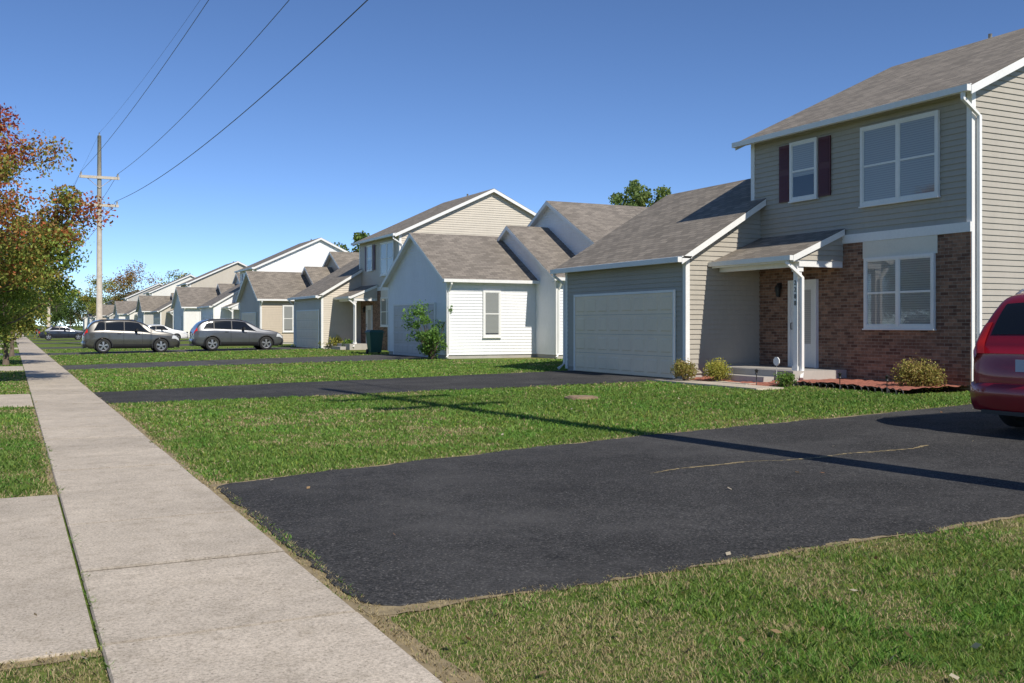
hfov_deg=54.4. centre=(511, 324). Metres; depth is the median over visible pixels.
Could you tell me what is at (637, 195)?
broadleaf tree
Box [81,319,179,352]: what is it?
parked car
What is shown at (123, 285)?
autumn tree
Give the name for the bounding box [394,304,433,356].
garage door
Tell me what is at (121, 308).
house
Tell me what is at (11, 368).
driveway apron
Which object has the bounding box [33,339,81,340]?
driveway
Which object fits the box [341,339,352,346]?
shrub
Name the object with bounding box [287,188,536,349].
house
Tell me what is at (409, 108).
sky
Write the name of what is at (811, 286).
front door
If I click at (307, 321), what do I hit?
garage door
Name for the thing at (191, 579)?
sidewalk
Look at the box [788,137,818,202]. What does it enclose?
window
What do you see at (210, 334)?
parked car
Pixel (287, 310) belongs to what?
window
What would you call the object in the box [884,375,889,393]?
path light
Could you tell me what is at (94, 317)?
house
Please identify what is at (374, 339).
wheeled bin
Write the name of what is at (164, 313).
house
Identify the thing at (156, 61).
power line
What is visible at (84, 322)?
house
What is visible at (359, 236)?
broadleaf tree
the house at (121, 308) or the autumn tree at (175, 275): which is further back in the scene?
the autumn tree at (175, 275)
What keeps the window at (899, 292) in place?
in the house at (871, 228)
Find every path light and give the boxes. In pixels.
[838,372,841,389]
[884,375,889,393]
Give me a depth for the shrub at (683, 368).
23.86 m
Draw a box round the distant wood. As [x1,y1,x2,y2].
[30,289,95,329]
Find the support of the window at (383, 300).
in the house at (348, 301)
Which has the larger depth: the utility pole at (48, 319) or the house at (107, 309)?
the house at (107, 309)
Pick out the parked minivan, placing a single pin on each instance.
(997, 385)
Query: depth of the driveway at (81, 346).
67.31 m
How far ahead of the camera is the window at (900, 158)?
21.46 m
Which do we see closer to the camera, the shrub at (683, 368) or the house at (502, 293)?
the shrub at (683, 368)
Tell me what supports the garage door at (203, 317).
in the house at (295, 258)
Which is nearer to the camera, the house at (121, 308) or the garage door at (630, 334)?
the garage door at (630, 334)
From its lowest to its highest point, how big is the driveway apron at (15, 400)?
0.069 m
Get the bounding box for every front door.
[366,305,372,342]
[788,279,818,367]
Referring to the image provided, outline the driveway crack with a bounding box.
[655,445,927,472]
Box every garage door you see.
[154,318,158,323]
[175,317,180,330]
[202,316,211,319]
[242,313,254,324]
[297,311,317,347]
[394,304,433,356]
[575,292,672,377]
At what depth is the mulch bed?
21.57 m
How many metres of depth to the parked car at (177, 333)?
86.54 m
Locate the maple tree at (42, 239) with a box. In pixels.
[0,103,117,339]
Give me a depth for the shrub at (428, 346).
39.29 m
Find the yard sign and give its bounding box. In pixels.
[773,357,779,382]
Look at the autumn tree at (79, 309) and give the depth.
228.70 m
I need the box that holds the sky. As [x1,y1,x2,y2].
[0,0,1023,325]
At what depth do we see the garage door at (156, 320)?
119.98 m
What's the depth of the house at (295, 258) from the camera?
84.25 m
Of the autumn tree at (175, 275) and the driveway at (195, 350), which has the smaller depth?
the driveway at (195, 350)
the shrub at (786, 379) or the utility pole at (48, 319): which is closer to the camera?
the shrub at (786, 379)
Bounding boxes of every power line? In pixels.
[86,0,208,165]
[100,2,198,131]
[115,0,367,201]
[118,0,288,173]
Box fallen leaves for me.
[0,393,1003,679]
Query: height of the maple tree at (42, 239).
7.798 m
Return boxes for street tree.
[0,217,72,364]
[6,236,65,356]
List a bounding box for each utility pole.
[47,221,49,326]
[79,133,119,338]
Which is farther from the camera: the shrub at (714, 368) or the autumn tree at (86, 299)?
the autumn tree at (86, 299)
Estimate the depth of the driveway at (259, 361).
39.23 m
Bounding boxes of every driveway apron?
[0,366,23,370]
[0,394,32,407]
[0,495,97,663]
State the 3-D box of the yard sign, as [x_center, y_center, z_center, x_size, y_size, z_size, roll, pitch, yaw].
[5.903,1.024,22.216,0.024,0.612,0.185,0,0,-27]
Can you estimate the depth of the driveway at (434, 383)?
23.65 m
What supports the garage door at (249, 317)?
in the house at (262, 297)
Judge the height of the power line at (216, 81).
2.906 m
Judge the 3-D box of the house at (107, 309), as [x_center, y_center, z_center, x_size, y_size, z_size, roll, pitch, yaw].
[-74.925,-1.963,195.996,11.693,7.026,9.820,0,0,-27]
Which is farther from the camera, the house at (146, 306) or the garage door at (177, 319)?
the house at (146, 306)
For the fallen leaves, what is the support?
on the ground at (484, 646)
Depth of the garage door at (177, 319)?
103.15 m
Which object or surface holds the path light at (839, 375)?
on the ground at (484, 646)
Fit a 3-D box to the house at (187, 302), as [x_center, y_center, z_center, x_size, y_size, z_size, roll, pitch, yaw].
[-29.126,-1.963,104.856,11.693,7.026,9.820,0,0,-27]
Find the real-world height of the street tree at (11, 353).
6.410 m
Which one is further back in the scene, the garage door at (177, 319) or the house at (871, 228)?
the garage door at (177, 319)
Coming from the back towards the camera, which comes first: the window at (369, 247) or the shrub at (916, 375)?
the window at (369, 247)
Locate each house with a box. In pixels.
[81,295,119,329]
[86,307,95,325]
[91,289,139,320]
[102,305,113,318]
[104,283,162,318]
[113,301,136,318]
[123,274,194,320]
[135,293,173,324]
[150,261,246,329]
[171,273,239,337]
[197,237,347,320]
[236,251,358,343]
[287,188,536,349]
[381,201,647,358]
[550,28,1023,391]
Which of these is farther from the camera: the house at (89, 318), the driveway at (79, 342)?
the house at (89, 318)
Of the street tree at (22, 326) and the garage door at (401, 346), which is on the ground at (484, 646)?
the street tree at (22, 326)
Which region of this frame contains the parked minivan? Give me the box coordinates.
[970,289,1023,427]
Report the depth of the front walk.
22.55 m
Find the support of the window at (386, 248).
in the house at (348, 301)
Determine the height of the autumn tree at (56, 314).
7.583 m
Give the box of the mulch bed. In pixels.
[689,376,961,389]
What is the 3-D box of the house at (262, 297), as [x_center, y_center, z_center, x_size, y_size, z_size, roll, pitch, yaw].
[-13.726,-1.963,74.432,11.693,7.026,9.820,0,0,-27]
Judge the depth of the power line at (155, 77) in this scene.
41.71 m
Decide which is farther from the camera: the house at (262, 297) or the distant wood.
the distant wood
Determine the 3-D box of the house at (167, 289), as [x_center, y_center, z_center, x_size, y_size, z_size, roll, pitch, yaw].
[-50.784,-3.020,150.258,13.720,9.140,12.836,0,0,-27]
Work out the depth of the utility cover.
19.20 m
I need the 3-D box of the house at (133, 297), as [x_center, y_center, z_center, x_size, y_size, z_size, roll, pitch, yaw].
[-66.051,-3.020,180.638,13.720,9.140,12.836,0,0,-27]
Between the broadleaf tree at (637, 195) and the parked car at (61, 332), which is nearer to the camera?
the broadleaf tree at (637, 195)
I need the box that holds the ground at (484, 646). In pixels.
[0,326,1023,682]
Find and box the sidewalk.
[15,333,442,682]
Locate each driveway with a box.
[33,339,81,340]
[34,340,188,343]
[40,344,189,348]
[46,347,317,354]
[62,354,439,369]
[93,370,668,403]
[217,404,1023,605]
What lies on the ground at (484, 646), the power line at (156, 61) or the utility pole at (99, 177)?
the utility pole at (99, 177)
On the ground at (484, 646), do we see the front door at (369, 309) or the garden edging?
the garden edging
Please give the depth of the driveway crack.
10.75 m
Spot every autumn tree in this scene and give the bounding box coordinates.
[40,291,75,325]
[52,285,92,327]
[79,274,121,315]
[105,260,162,304]
[154,269,192,284]
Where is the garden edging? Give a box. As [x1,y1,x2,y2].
[792,381,903,393]
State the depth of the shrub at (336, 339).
56.20 m
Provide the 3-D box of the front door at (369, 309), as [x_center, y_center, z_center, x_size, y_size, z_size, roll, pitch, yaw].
[-8.004,-0.032,55.820,0.084,2.115,0.960,0,0,-27]
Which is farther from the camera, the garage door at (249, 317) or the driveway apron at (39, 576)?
the garage door at (249, 317)
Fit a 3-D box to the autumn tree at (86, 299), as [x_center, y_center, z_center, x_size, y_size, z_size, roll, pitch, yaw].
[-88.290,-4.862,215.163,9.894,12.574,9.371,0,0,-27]
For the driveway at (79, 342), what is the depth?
82.57 m
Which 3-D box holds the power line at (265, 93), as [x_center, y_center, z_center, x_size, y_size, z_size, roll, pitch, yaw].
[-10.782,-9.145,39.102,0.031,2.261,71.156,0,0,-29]
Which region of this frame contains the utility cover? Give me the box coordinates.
[564,395,597,399]
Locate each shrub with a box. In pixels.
[318,335,342,347]
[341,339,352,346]
[401,299,452,358]
[670,357,698,380]
[702,358,733,380]
[772,371,797,386]
[888,353,947,392]
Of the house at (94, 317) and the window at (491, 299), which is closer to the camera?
the window at (491, 299)
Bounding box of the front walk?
[654,379,783,389]
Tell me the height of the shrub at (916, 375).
0.906 m
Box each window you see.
[282,305,293,331]
[366,245,372,271]
[379,240,393,276]
[380,297,387,326]
[482,290,501,337]
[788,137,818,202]
[858,110,940,207]
[862,253,935,329]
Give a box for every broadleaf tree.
[334,230,369,251]
[608,179,670,206]
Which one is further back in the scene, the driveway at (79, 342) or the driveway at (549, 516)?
the driveway at (79, 342)
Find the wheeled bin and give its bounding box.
[365,330,383,353]
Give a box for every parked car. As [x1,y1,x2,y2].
[37,326,83,339]
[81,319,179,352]
[148,324,187,339]
[189,319,282,350]

